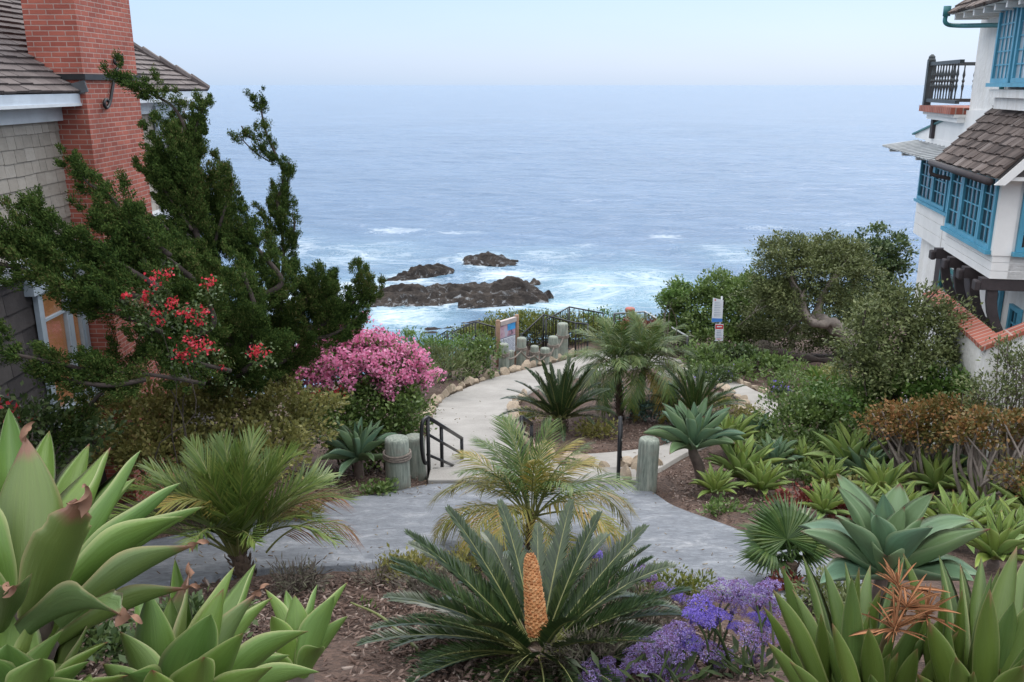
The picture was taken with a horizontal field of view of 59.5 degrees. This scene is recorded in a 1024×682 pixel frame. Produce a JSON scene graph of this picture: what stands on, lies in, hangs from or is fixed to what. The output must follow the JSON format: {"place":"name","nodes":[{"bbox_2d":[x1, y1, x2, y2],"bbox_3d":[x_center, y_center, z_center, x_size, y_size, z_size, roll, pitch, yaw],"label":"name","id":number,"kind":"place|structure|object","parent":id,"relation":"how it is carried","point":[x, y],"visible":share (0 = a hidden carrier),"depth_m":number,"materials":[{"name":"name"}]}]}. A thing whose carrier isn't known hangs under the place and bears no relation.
{"place":"outdoors","nodes":[
{"label":"outdoors","id":0,"kind":"place"},
{"bbox_2d":[115,483,861,608],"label":"asphalt path","id":1,"kind":"structure","parent":0,"point":[688,536],"depth_m":8.41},
{"bbox_2d":[75,319,1023,681],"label":"ground","id":2,"kind":"structure","parent":0,"point":[338,659],"depth_m":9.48,"materials":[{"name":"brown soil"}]},
{"bbox_2d":[0,617,127,681],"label":"agave","id":3,"kind":"object","parent":2,"relation":"on","point":[24,655],"visible":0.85,"depth_m":2.21,"materials":[{"name":"green plant"}]},
{"bbox_2d":[0,379,134,476],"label":"leafy shrub","id":4,"kind":"object","parent":2,"relation":"on","point":[44,417],"visible":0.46,"depth_m":7.64,"materials":[{"name":"green plant"}]},
{"bbox_2d":[59,617,134,679],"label":"ground cover plant","id":5,"kind":"object","parent":2,"relation":"on","point":[108,631],"visible":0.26,"depth_m":4.60,"materials":[{"name":"green plant"}]},
{"bbox_2d":[0,408,208,659],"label":"agave","id":6,"kind":"object","parent":2,"relation":"on","point":[72,560],"visible":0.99,"depth_m":2.50,"materials":[{"name":"green plant"}]},
{"bbox_2d":[0,0,215,502],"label":"shingled house","id":7,"kind":"structure","parent":2,"relation":"on","point":[55,87],"depth_m":9.41,"materials":[{"name":"beige"}]},
{"bbox_2d":[22,260,102,427],"bbox_3d":[-4.726,0.009,9.524,0.125,1.550,1.150,0,16,0],"label":"window","id":8,"kind":"structure","parent":7,"relation":"in","point":[55,326],"depth_m":9.40,"materials":[{"name":"white glass"}]},
{"bbox_2d":[0,142,235,464],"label":"juniper tree","id":9,"kind":"object","parent":2,"relation":"on","point":[130,251],"visible":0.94,"depth_m":7.39,"materials":[{"name":"green plant"}]},
{"bbox_2d":[128,585,259,637],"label":"ground cover plant","id":10,"kind":"object","parent":2,"relation":"on","point":[196,603],"visible":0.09,"depth_m":5.17,"materials":[{"name":"green plant"}]},
{"bbox_2d":[108,259,280,544],"bbox_3d":[-2.666,0.590,7.797,1.013,2.746,1.106,5,17,16],"label":"bougainvillea","id":11,"kind":"object","parent":2,"relation":"on","point":[200,312],"visible":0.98,"depth_m":7.21,"materials":[{"name":"red plant"}]},
{"bbox_2d":[97,48,303,402],"bbox_3d":[-3.132,-1.023,9.603,2.088,4.041,2.659,0,16,0],"label":"juniper tree","id":12,"kind":"object","parent":2,"relation":"on","point":[193,198],"visible":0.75,"depth_m":9.12,"materials":[{"name":"green plant"}]},
{"bbox_2d":[67,370,353,507],"bbox_3d":[-3.272,1.154,9.771,2.900,1.771,2.160,0,16,0],"label":"leafy shrub","id":13,"kind":"object","parent":2,"relation":"on","point":[153,413],"visible":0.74,"depth_m":9.50,"materials":[{"name":"green plant"}]},
{"bbox_2d":[103,560,317,681],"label":"agave","id":14,"kind":"object","parent":2,"relation":"on","point":[174,641],"visible":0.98,"depth_m":2.69,"materials":[{"name":"green plant"}]},
{"bbox_2d":[107,425,366,578],"bbox_3d":[-2.147,1.391,6.982,2.064,1.267,1.952,0,16,0],"label":"feather palm","id":15,"kind":"object","parent":2,"relation":"on","point":[231,504],"visible":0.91,"depth_m":6.97,"materials":[{"name":"plant"}]},
{"bbox_2d":[266,552,338,597],"bbox_3d":[-1.555,1.780,6.614,0.562,0.386,0.507,0,16,0],"label":"brush","id":16,"kind":"object","parent":2,"relation":"on","point":[294,582],"visible":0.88,"depth_m":6.59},
{"bbox_2d":[265,582,347,681],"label":"agave","id":17,"kind":"object","parent":2,"relation":"on","point":[308,648],"visible":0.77,"depth_m":3.88,"materials":[{"name":"plant"}]},
{"bbox_2d":[227,85,387,399],"bbox_3d":[-2.580,-0.939,10.213,2.089,3.820,1.400,9,18,29],"label":"juniper tree","id":18,"kind":"object","parent":2,"relation":"on","point":[332,314],"visible":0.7,"depth_m":10.24,"materials":[{"name":"green plant"}]},
{"bbox_2d":[272,365,439,471],"bbox_3d":[-2.256,1.180,12.965,2.436,1.692,1.905,0,16,0],"label":"leafy shrub","id":19,"kind":"object","parent":2,"relation":"on","point":[399,422],"visible":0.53,"depth_m":12.70,"materials":[{"name":"green plant"}]},
{"bbox_2d":[317,416,396,479],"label":"agave","id":20,"kind":"object","parent":2,"relation":"on","point":[356,446],"visible":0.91,"depth_m":11.93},
{"bbox_2d":[275,312,446,465],"bbox_3d":[-2.337,0.741,13.514,2.748,2.477,1.906,0,16,0],"label":"flowering bush","id":21,"kind":"object","parent":2,"relation":"on","point":[370,352],"visible":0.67,"depth_m":12.96,"materials":[{"name":"pink plant"}]},
{"bbox_2d":[333,556,405,589],"bbox_3d":[-1.063,1.807,6.882,0.592,0.340,0.408,0,16,0],"label":"brush","id":22,"kind":"object","parent":2,"relation":"on","point":[385,569],"visible":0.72,"depth_m":6.84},
{"bbox_2d":[348,476,398,495],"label":"ground cover plant","id":23,"kind":"object","parent":2,"relation":"on","point":[385,488],"visible":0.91,"depth_m":11.13,"materials":[{"name":"green plant"}]},
{"bbox_2d":[382,434,411,490],"bbox_3d":[-1.480,1.695,11.620,0.376,0.956,0.376,0,16,0],"label":"wooden post","id":24,"kind":"object","parent":2,"relation":"on","point":[397,453],"visible":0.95,"depth_m":11.45,"materials":[{"name":"grey wood"}]},
{"bbox_2d":[374,543,439,583],"bbox_3d":[-0.851,1.779,6.934,0.560,0.428,0.508,8,18,27],"label":"brush","id":25,"kind":"object","parent":2,"relation":"on","point":[414,556],"visible":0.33,"depth_m":6.94,"materials":[{"name":"green plant"}]},
{"bbox_2d":[406,433,425,480],"bbox_3d":[-1.339,1.714,12.371,0.300,0.872,0.300,0,16,0],"label":"wooden post","id":26,"kind":"object","parent":2,"relation":"on","point":[417,467],"visible":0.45,"depth_m":12.22,"materials":[{"name":"grey wood"}]},
{"bbox_2d":[383,559,483,604],"bbox_3d":[-0.530,1.738,6.282,0.815,0.439,0.495,0,16,0],"label":"brush","id":27,"kind":"object","parent":2,"relation":"on","point":[413,584],"visible":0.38,"depth_m":6.27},
{"bbox_2d":[392,326,481,383],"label":"leafy shrub","id":28,"kind":"object","parent":2,"relation":"on","point":[408,333],"visible":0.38,"depth_m":20.89,"materials":[{"name":"green plant"}]},
{"bbox_2d":[419,415,463,481],"bbox_3d":[-0.968,1.516,12.794,0.095,1.482,1.753,4,16,14],"label":"handrail","id":29,"kind":"object","parent":2,"relation":"on","point":[427,418],"visible":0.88,"depth_m":12.18,"materials":[{"name":"black metal"}]},
{"bbox_2d":[419,341,486,385],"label":"leafy shrub","id":30,"kind":"object","parent":2,"relation":"on","point":[438,352],"visible":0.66,"depth_m":19.44,"materials":[{"name":"green plant"}]},
{"bbox_2d":[453,329,508,378],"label":"leafy shrub","id":31,"kind":"object","parent":2,"relation":"on","point":[484,345],"visible":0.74,"depth_m":22.13,"materials":[{"name":"green plant"}]},
{"bbox_2d":[496,314,518,366],"bbox_3d":[-0.125,0.091,24.645,0.122,1.541,0.915,13,20,38],"label":"information board","id":32,"kind":"object","parent":2,"relation":"on","point":[507,330],"visible":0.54,"depth_m":24.55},
{"bbox_2d":[476,307,570,346],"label":"leafy shrub","id":33,"kind":"object","parent":2,"relation":"on","point":[528,321],"visible":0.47,"depth_m":29.18,"materials":[{"name":"green plant"}]},
{"bbox_2d":[356,498,702,681],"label":"cycad","id":34,"kind":"object","parent":2,"relation":"on","point":[541,598],"visible":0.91,"depth_m":5.07,"materials":[{"name":"plant"}]},
{"bbox_2d":[428,467,635,483],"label":"concrete steps","id":35,"kind":"structure","parent":2,"relation":"on","point":[439,475],"depth_m":11.99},
{"bbox_2d":[427,412,640,569],"bbox_3d":[0.196,1.451,8.009,1.971,1.473,1.962,0,16,0],"label":"feather palm","id":36,"kind":"object","parent":2,"relation":"on","point":[532,482],"visible":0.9,"depth_m":7.86,"materials":[{"name":"plant"}]},
{"bbox_2d":[520,314,588,356],"bbox_3d":[1.233,-0.079,27.018,1.973,1.475,2.055,0,16,0],"label":"stair railing","id":37,"kind":"object","parent":2,"relation":"on","point":[542,335],"visible":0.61,"depth_m":26.86,"materials":[{"name":"black metal"}]},
{"bbox_2d":[498,357,616,440],"bbox_3d":[0.802,1.064,15.718,2.191,1.407,2.059,-7,17,-24],"label":"cycad","id":38,"kind":"object","parent":2,"relation":"on","point":[561,396],"visible":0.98,"depth_m":15.69,"materials":[{"name":"plant"}]},
{"bbox_2d":[531,309,601,343],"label":"leafy shrub","id":39,"kind":"object","parent":2,"relation":"on","point":[594,326],"visible":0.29,"depth_m":30.23,"materials":[{"name":"green plant"}]},
{"bbox_2d":[545,306,603,346],"bbox_3d":[1.669,-0.298,28.601,2.541,1.454,1.054,-13,20,-38],"label":"stair railing","id":40,"kind":"object","parent":2,"relation":"on","point":[568,318],"visible":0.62,"depth_m":28.94,"materials":[{"name":"black metal"}]},
{"bbox_2d":[531,616,646,679],"bbox_3d":[0.418,1.676,4.763,0.655,0.428,0.462,-7,17,-23],"label":"brush","id":41,"kind":"object","parent":2,"relation":"on","point":[615,646],"visible":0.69,"depth_m":4.72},
{"bbox_2d":[569,414,617,439],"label":"ground cover plant","id":42,"kind":"object","parent":2,"relation":"on","point":[589,431],"visible":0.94,"depth_m":15.42,"materials":[{"name":"green plant"}]},
{"bbox_2d":[561,649,651,681],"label":"sea lavender","id":43,"kind":"object","parent":2,"relation":"on","point":[592,675],"visible":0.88,"depth_m":4.54,"materials":[{"name":"purple plant"}]},
{"bbox_2d":[558,308,703,423],"bbox_3d":[2.308,0.459,17.244,2.896,2.132,2.580,0,16,0],"label":"feather palm","id":44,"kind":"object","parent":2,"relation":"on","point":[627,350],"visible":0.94,"depth_m":16.80,"materials":[{"name":"plant"}]},
{"bbox_2d":[592,548,691,607],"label":"sea lavender","id":45,"kind":"object","parent":2,"relation":"on","point":[600,552],"visible":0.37,"depth_m":6.14,"materials":[{"name":"purple plant"}]},
{"bbox_2d":[635,435,659,492],"bbox_3d":[1.712,1.694,11.402,0.293,0.982,0.276,0,16,0],"label":"wooden post","id":46,"kind":"object","parent":2,"relation":"on","point":[647,462],"visible":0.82,"depth_m":11.26,"materials":[{"name":"grey wood"}]},
{"bbox_2d":[620,388,683,423],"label":"leafy shrub","id":47,"kind":"object","parent":2,"relation":"on","point":[650,403],"visible":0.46,"depth_m":16.77,"materials":[{"name":"green plant"}]},
{"bbox_2d":[605,579,699,628],"bbox_3d":[0.867,1.692,5.563,0.609,0.456,0.483,-6,17,-21],"label":"brush","id":48,"kind":"object","parent":2,"relation":"on","point":[662,619],"visible":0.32,"depth_m":5.52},
{"bbox_2d":[618,619,710,681],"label":"sea lavender","id":49,"kind":"object","parent":2,"relation":"on","point":[679,647],"visible":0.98,"depth_m":4.50,"materials":[{"name":"purple plant"}]},
{"bbox_2d":[656,278,692,356],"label":"leafy shrub","id":50,"kind":"object","parent":2,"relation":"on","point":[670,293],"visible":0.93,"depth_m":26.02,"materials":[{"name":"green plant"}]},
{"bbox_2d":[631,560,722,603],"bbox_3d":[1.158,1.782,6.442,0.727,0.349,0.550,0,16,0],"label":"brush","id":51,"kind":"object","parent":2,"relation":"on","point":[688,580],"visible":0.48,"depth_m":6.39,"materials":[{"name":"green plant"}]},
{"bbox_2d":[641,361,744,418],"bbox_3d":[3.323,1.064,16.435,1.962,1.238,1.872,0,16,0],"label":"cycad","id":52,"kind":"object","parent":2,"relation":"on","point":[698,392],"visible":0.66,"depth_m":16.39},
{"bbox_2d":[642,395,745,488],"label":"agave","id":53,"kind":"object","parent":2,"relation":"on","point":[694,429],"visible":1,"depth_m":11.34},
{"bbox_2d":[675,339,731,369],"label":"ground cover plant","id":54,"kind":"object","parent":2,"relation":"on","point":[702,348],"visible":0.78,"depth_m":23.07,"materials":[{"name":"green plant"}]},
{"bbox_2d":[669,577,753,680],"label":"sea lavender","id":55,"kind":"object","parent":2,"relation":"on","point":[708,617],"visible":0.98,"depth_m":4.54,"materials":[{"name":"purple plant"}]},
{"bbox_2d":[689,461,741,498],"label":"agave","id":56,"kind":"object","parent":2,"relation":"on","point":[715,482],"visible":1,"depth_m":10.79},
{"bbox_2d":[712,296,723,349],"bbox_3d":[5.654,-0.224,24.745,0.367,2.053,0.082,-2,16,-7],"label":"sign post","id":57,"kind":"object","parent":2,"relation":"on","point":[717,310],"visible":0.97,"depth_m":24.58,"materials":[{"name":"metal"}]},
{"bbox_2d":[649,263,787,354],"bbox_3d":[6.650,-0.883,27.454,4.773,2.881,4.038,0,16,0],"label":"leafy shrub","id":58,"kind":"object","parent":2,"relation":"on","point":[687,310],"visible":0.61,"depth_m":27.27,"materials":[{"name":"green plant"}]},
{"bbox_2d":[696,490,760,516],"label":"ground cover plant","id":59,"kind":"object","parent":2,"relation":"on","point":[712,505],"visible":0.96,"depth_m":9.76,"materials":[{"name":"green plant"}]},
{"bbox_2d":[690,354,769,381],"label":"ground cover plant","id":60,"kind":"object","parent":2,"relation":"on","point":[739,365],"visible":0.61,"depth_m":21.96,"materials":[{"name":"green plant"}]},
{"bbox_2d":[689,577,784,680],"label":"sea lavender","id":61,"kind":"object","parent":2,"relation":"on","point":[744,660],"visible":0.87,"depth_m":4.51,"materials":[{"name":"purple plant"}]},
{"bbox_2d":[713,404,761,457],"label":"agave","id":62,"kind":"object","parent":2,"relation":"on","point":[739,423],"visible":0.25,"depth_m":13.92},
{"bbox_2d":[707,337,775,374],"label":"ground cover plant","id":63,"kind":"object","parent":2,"relation":"on","point":[738,351],"visible":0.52,"depth_m":23.57,"materials":[{"name":"green plant"}]},
{"bbox_2d":[703,428,787,491],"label":"agave","id":64,"kind":"object","parent":2,"relation":"on","point":[740,454],"visible":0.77,"depth_m":11.55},
{"bbox_2d":[734,458,793,497],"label":"agave","id":65,"kind":"object","parent":2,"relation":"on","point":[763,479],"visible":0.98,"depth_m":10.87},
{"bbox_2d":[742,350,809,378],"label":"ground cover plant","id":66,"kind":"object","parent":2,"relation":"on","point":[772,361],"visible":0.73,"depth_m":22.69,"materials":[{"name":"green plant"}]},
{"bbox_2d":[753,432,804,468],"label":"agave","id":67,"kind":"object","parent":2,"relation":"on","point":[781,449],"visible":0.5,"depth_m":12.52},
{"bbox_2d":[732,492,837,578],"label":"fan palm","id":68,"kind":"object","parent":2,"relation":"on","point":[773,531],"visible":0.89,"depth_m":6.68,"materials":[{"name":"green plant"}]},
{"bbox_2d":[757,369,812,395],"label":"leafy shrub","id":69,"kind":"object","parent":2,"relation":"on","point":[786,381],"visible":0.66,"depth_m":19.48,"materials":[{"name":"green plant"}]},
{"bbox_2d":[763,481,813,507],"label":"red succulent","id":70,"kind":"object","parent":2,"relation":"on","point":[801,495],"visible":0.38,"depth_m":10.25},
{"bbox_2d":[771,457,818,486],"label":"ground cover plant","id":71,"kind":"object","parent":2,"relation":"on","point":[797,473],"visible":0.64,"depth_m":11.80,"materials":[{"name":"green plant"}]},
{"bbox_2d":[756,340,844,364],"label":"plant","id":72,"kind":"object","parent":2,"relation":"on","point":[810,358],"visible":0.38,"depth_m":24.90,"materials":[{"name":"brown plant"}]},
{"bbox_2d":[721,227,889,361],"bbox_3d":[8.196,-1.254,25.713,4.777,4.224,4.474,0,16,0],"label":"tree","id":73,"kind":"object","parent":2,"relation":"on","point":[834,259],"visible":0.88,"depth_m":24.50,"materials":[{"name":"green plant"}]},
{"bbox_2d":[787,435,829,467],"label":"agave","id":74,"kind":"object","parent":2,"relation":"on","point":[801,449],"visible":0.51,"depth_m":12.68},
{"bbox_2d":[745,378,882,460],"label":"leafy shrub","id":75,"kind":"object","parent":2,"relation":"on","point":[803,415],"visible":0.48,"depth_m":14.15,"materials":[{"name":"green plant"}]},
{"bbox_2d":[798,477,850,518],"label":"agave","id":76,"kind":"object","parent":2,"relation":"on","point":[824,498],"visible":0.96,"depth_m":9.39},
{"bbox_2d":[800,455,854,483],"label":"agave","id":77,"kind":"object","parent":2,"relation":"on","point":[831,469],"visible":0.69,"depth_m":11.26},
{"bbox_2d":[773,565,907,620],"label":"leafy shrub","id":78,"kind":"object","parent":2,"relation":"on","point":[840,588],"visible":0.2,"depth_m":6.13,"materials":[{"name":"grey plant"}]},
{"bbox_2d":[802,422,889,479],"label":"agave","id":79,"kind":"object","parent":2,"relation":"on","point":[833,445],"visible":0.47,"depth_m":12.02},
{"bbox_2d":[762,554,958,681],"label":"strap leaved plant","id":80,"kind":"object","parent":2,"relation":"on","point":[825,646],"visible":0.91,"depth_m":3.10,"materials":[{"name":"plant"}]},
{"bbox_2d":[835,438,895,474],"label":"agave","id":81,"kind":"object","parent":2,"relation":"on","point":[856,460],"visible":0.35,"depth_m":11.66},
{"bbox_2d":[822,220,919,352],"bbox_3d":[10.918,-1.428,27.409,2.721,4.331,3.579,7,17,24],"label":"tree","id":82,"kind":"object","parent":2,"relation":"on","point":[889,258],"visible":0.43,"depth_m":27.45,"materials":[{"name":"green plant"}]},
{"bbox_2d":[849,453,928,491],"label":"agave","id":83,"kind":"object","parent":2,"relation":"on","point":[883,474],"visible":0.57,"depth_m":10.48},
{"bbox_2d":[850,586,932,653],"bbox_3d":[1.288,1.205,3.106,0.238,0.787,0.306,9,18,28],"label":"dried flower head","id":84,"kind":"object","parent":2,"relation":"on","point":[888,632],"visible":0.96,"depth_m":2.99},
{"bbox_2d":[798,473,989,600],"bbox_3d":[2.104,1.334,5.016,0.980,1.070,0.893,0,16,0],"label":"agave","id":85,"kind":"object","parent":2,"relation":"on","point":[892,526],"visible":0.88,"depth_m":4.90,"materials":[{"name":"plant"}]},
{"bbox_2d":[795,358,994,463],"bbox_3d":[5.060,1.064,12.122,1.750,1.908,2.888,-11,19,-34],"label":"leafy shrub","id":86,"kind":"object","parent":2,"relation":"on","point":[939,384],"visible":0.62,"depth_m":11.79,"materials":[{"name":"green plant"}]},
{"bbox_2d":[870,481,936,517],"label":"agave","id":87,"kind":"object","parent":2,"relation":"on","point":[909,489],"visible":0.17,"depth_m":9.30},
{"bbox_2d":[821,272,999,463],"bbox_3d":[5.411,0.582,12.225,2.389,2.819,1.804,0,16,0],"label":"tree","id":88,"kind":"object","parent":2,"relation":"on","point":[910,351],"visible":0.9,"depth_m":11.97,"materials":[{"name":"green plant"}]},
{"bbox_2d":[875,558,949,643],"bbox_3d":[1.374,1.168,3.242,0.209,0.811,0.237,-10,19,-31],"label":"dried flower head","id":89,"kind":"object","parent":2,"relation":"on","point":[897,576],"visible":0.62,"depth_m":3.16},
{"bbox_2d":[872,570,960,639],"bbox_3d":[1.340,1.190,3.155,0.250,0.780,0.266,-8,18,-26],"label":"dried flower head","id":90,"kind":"object","parent":2,"relation":"on","point":[906,606],"visible":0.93,"depth_m":3.04},
{"bbox_2d":[849,389,992,498],"bbox_3d":[5.007,1.338,10.917,1.712,1.452,1.245,0,16,0],"label":"leafy shrub","id":91,"kind":"object","parent":2,"relation":"on","point":[911,429],"visible":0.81,"depth_m":10.74,"materials":[{"name":"orange plant"}]},
{"bbox_2d":[885,584,965,636],"bbox_3d":[1.442,1.184,3.172,0.249,0.778,0.279,11,19,33],"label":"dried flower head","id":92,"kind":"object","parent":2,"relation":"on","point":[925,616],"visible":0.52,"depth_m":3.08},
{"bbox_2d":[900,447,968,500],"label":"agave","id":93,"kind":"object","parent":2,"relation":"on","point":[935,470],"visible":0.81,"depth_m":10.64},
{"bbox_2d":[882,0,1023,409],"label":"white house","id":94,"kind":"structure","parent":2,"relation":"on","point":[968,229],"depth_m":12.85,"materials":[{"name":"paint"}]},
{"bbox_2d":[940,168,1023,279],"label":"bay window","id":95,"kind":"structure","parent":94,"relation":"in","point":[979,226],"depth_m":12.02,"materials":[{"name":"white paint"}]},
{"bbox_2d":[924,483,996,552],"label":"agave","id":96,"kind":"object","parent":2,"relation":"on","point":[947,505],"visible":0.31,"depth_m":8.04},
{"bbox_2d":[903,547,1023,681],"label":"strap leaved plant","id":97,"kind":"object","parent":2,"relation":"on","point":[987,645],"visible":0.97,"depth_m":2.94,"materials":[{"name":"plant"}]},
{"bbox_2d":[909,289,1023,456],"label":"garden wall","id":98,"kind":"structure","parent":2,"relation":"on","point":[978,333],"depth_m":11.20,"materials":[{"name":"white paint"}]},
{"bbox_2d":[937,469,999,504],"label":"agave","id":99,"kind":"object","parent":2,"relation":"on","point":[964,486],"visible":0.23,"depth_m":9.52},
{"bbox_2d":[932,401,1023,505],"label":"leafy shrub","id":100,"kind":"object","parent":2,"relation":"on","point":[1003,475],"visible":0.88,"depth_m":9.33,"materials":[{"name":"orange plant"}]},
{"bbox_2d":[948,325,1023,504],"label":"leafy shrub","id":101,"kind":"object","parent":2,"relation":"on","point":[1011,390],"visible":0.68,"depth_m":10.22,"materials":[{"name":"green plant"}]},
{"bbox_2d":[966,482,1018,524],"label":"agave","id":102,"kind":"object","parent":2,"relation":"on","point":[974,497],"visible":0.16,"depth_m":8.38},
{"bbox_2d":[962,500,1023,568],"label":"agave","id":103,"kind":"object","parent":2,"relation":"on","point":[1001,539],"visible":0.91,"depth_m":7.24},
{"bbox_2d":[989,473,1023,513],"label":"agave","id":104,"kind":"object","parent":2,"relation":"on","point":[1017,502],"visible":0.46,"depth_m":8.88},
{"bbox_2d":[425,351,682,476],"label":"concrete path","id":105,"kind":"structure","parent":0,"point":[489,394],"depth_m":17.94,"materials":[{"name":"concrete"}]},
{"bbox_2d":[129,0,980,84],"label":"sky","id":106,"kind":"structure","parent":0,"point":[219,42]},
{"bbox_2d":[185,85,971,393],"bbox_3d":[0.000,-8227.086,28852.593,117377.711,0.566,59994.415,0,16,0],"label":"sea","id":107,"kind":"structure","parent":0,"point":[594,197],"depth_m":163.25,"materials":[{"name":"liquid"}]},
{"bbox_2d":[386,263,454,280],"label":"sea rock","id":108,"kind":"object","parent":107,"relation":"in","point":[419,271],"visible":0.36,"depth_m":77.35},
{"bbox_2d":[366,276,542,307],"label":"sea rock","id":109,"kind":"object","parent":107,"relation":"in","point":[411,294],"visible":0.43,"depth_m":69.98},
{"bbox_2d":[462,251,517,266],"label":"sea rock","id":110,"kind":"object","parent":107,"relation":"in","point":[487,258],"visible":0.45,"depth_m":83.40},
{"bbox_2d":[458,291,548,308],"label":"sea rock","id":111,"kind":"object","parent":107,"relation":"in","point":[521,298],"visible":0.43,"depth_m":67.86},
{"bbox_2d":[513,365,778,484],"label":"garden path","id":112,"kind":"structure","parent":0,"point":[610,459],"depth_m":14.16,"materials":[{"name":"concrete"}]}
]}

